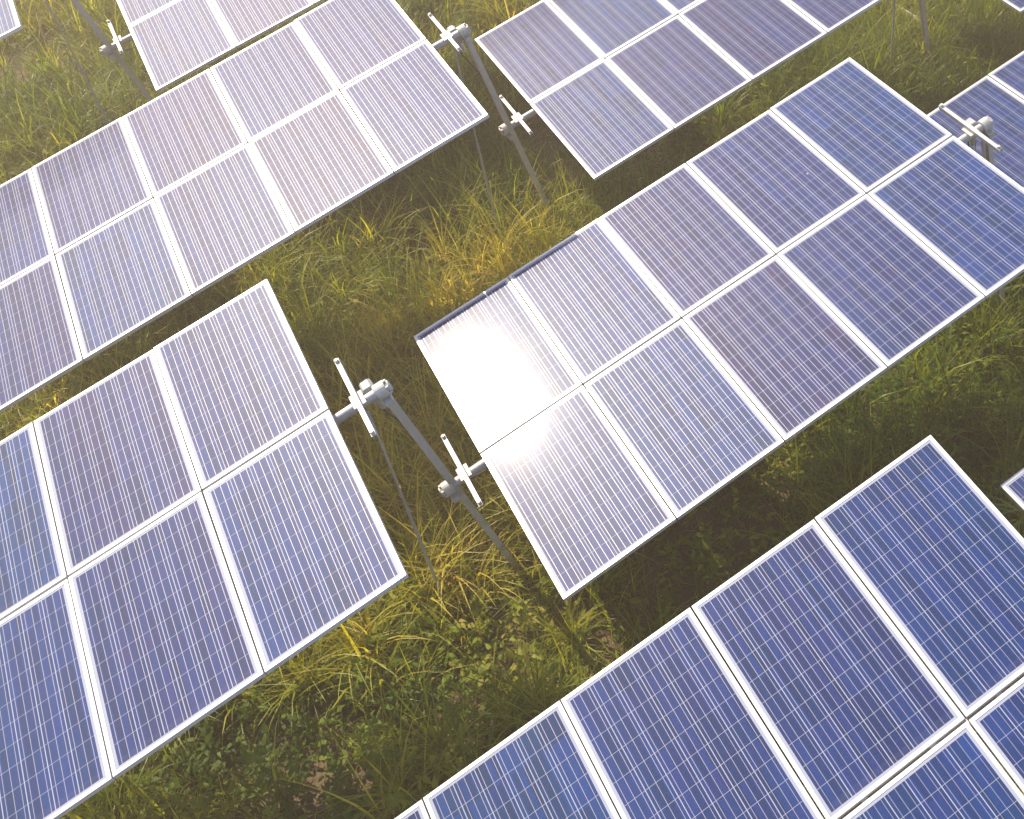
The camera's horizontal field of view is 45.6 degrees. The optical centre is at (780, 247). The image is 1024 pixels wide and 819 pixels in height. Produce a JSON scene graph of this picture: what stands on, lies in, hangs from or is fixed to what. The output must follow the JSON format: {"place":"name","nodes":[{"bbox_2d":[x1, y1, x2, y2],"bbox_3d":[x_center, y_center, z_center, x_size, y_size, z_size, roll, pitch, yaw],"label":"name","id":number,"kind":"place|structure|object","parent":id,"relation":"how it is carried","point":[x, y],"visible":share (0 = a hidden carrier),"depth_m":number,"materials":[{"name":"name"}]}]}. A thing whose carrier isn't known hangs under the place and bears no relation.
{"place":"outdoors","nodes":[
{"label":"outdoors","id":0,"kind":"place"},
{"bbox_2d":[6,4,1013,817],"bbox_3d":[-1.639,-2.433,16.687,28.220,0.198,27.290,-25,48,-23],"label":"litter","id":1,"kind":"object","parent":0,"point":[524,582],"visible":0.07,"depth_m":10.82,"materials":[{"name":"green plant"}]},
{"bbox_2d":[0,0,1023,818],"bbox_3d":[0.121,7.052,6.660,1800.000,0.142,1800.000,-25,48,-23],"label":"ground","id":2,"kind":"structure","parent":0,"point":[688,589],"depth_m":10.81,"materials":[{"name":"green plant"}]},
{"bbox_2d":[1,121,50,174],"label":"grass clump","id":3,"kind":"object","parent":2,"relation":"on","point":[22,146],"visible":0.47,"depth_m":15.34,"materials":[{"name":"green plant"}]},
{"bbox_2d":[1,80,112,130],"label":"grass clump","id":4,"kind":"object","parent":2,"relation":"on","point":[54,106],"visible":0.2,"depth_m":15.79,"materials":[{"name":"green plant"}]},
{"bbox_2d":[0,0,153,123],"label":"solar tracker","id":5,"kind":"object","parent":2,"relation":"on","point":[10,22],"visible":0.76,"depth_m":14.03,"materials":[{"name":"metal"}]},
{"bbox_2d":[0,279,521,818],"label":"solar tracker","id":6,"kind":"object","parent":2,"relation":"on","point":[192,529],"visible":0.96,"depth_m":8.02,"materials":[{"name":"glass"}]},
{"bbox_2d":[0,0,557,439],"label":"solar tracker","id":7,"kind":"object","parent":2,"relation":"on","point":[101,249],"visible":0.97,"depth_m":11.29,"materials":[{"name":"glass"}]},
{"bbox_2d":[100,0,532,91],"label":"solar tracker","id":8,"kind":"object","parent":2,"relation":"on","point":[176,40],"visible":0.95,"depth_m":14.01,"materials":[{"name":"glass"}]},
{"bbox_2d":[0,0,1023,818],"bbox_3d":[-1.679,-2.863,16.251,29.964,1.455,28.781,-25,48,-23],"label":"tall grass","id":9,"kind":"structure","parent":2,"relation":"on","point":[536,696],"depth_m":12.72,"materials":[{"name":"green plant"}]},
{"bbox_2d":[0,0,1023,818],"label":"weeds","id":10,"kind":"object","parent":2,"relation":"on","point":[258,754],"visible":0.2,"depth_m":10.33,"materials":[{"name":"green plant"}]},
{"bbox_2d":[471,599,607,705],"bbox_3d":[-2.042,3.454,10.192,1.233,0.518,1.323,-25,48,-23],"label":"grass clump","id":11,"kind":"object","parent":2,"relation":"on","point":[539,640],"visible":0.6,"depth_m":10.28,"materials":[{"name":"green plant"}]},
{"bbox_2d":[475,0,930,180],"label":"solar tracker","id":12,"kind":"object","parent":2,"relation":"on","point":[608,86],"visible":0.96,"depth_m":13.14,"materials":[{"name":"glass"}]},
{"bbox_2d":[395,435,1023,818],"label":"solar tracker","id":13,"kind":"object","parent":2,"relation":"on","point":[861,715],"visible":1,"depth_m":7.32,"materials":[{"name":"glass"}]},
{"bbox_2d":[414,57,1023,600],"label":"solar tracker","id":14,"kind":"object","parent":2,"relation":"on","point":[816,249],"visible":0.98,"depth_m":10.05,"materials":[{"name":"glass"}]},
{"bbox_2d":[889,0,1023,21],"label":"solar tracker","id":15,"kind":"object","parent":2,"relation":"on","point":[1017,6],"visible":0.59,"depth_m":14.52,"materials":[{"name":"metal"}]},
{"bbox_2d":[927,51,1023,187],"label":"solar tracker","id":16,"kind":"object","parent":2,"relation":"on","point":[996,95],"visible":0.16,"depth_m":12.83,"materials":[{"name":"glass"}]},
{"bbox_2d":[985,460,1023,537],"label":"grass clump","id":17,"kind":"object","parent":2,"relation":"on","point":[1020,510],"visible":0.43,"depth_m":10.21,"materials":[{"name":"green plant"}]},
{"bbox_2d":[1000,468,1023,510],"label":"solar tracker","id":18,"kind":"object","parent":2,"relation":"on","point":[1012,487],"visible":1,"depth_m":9.42,"materials":[{"name":"metal"}]}
]}

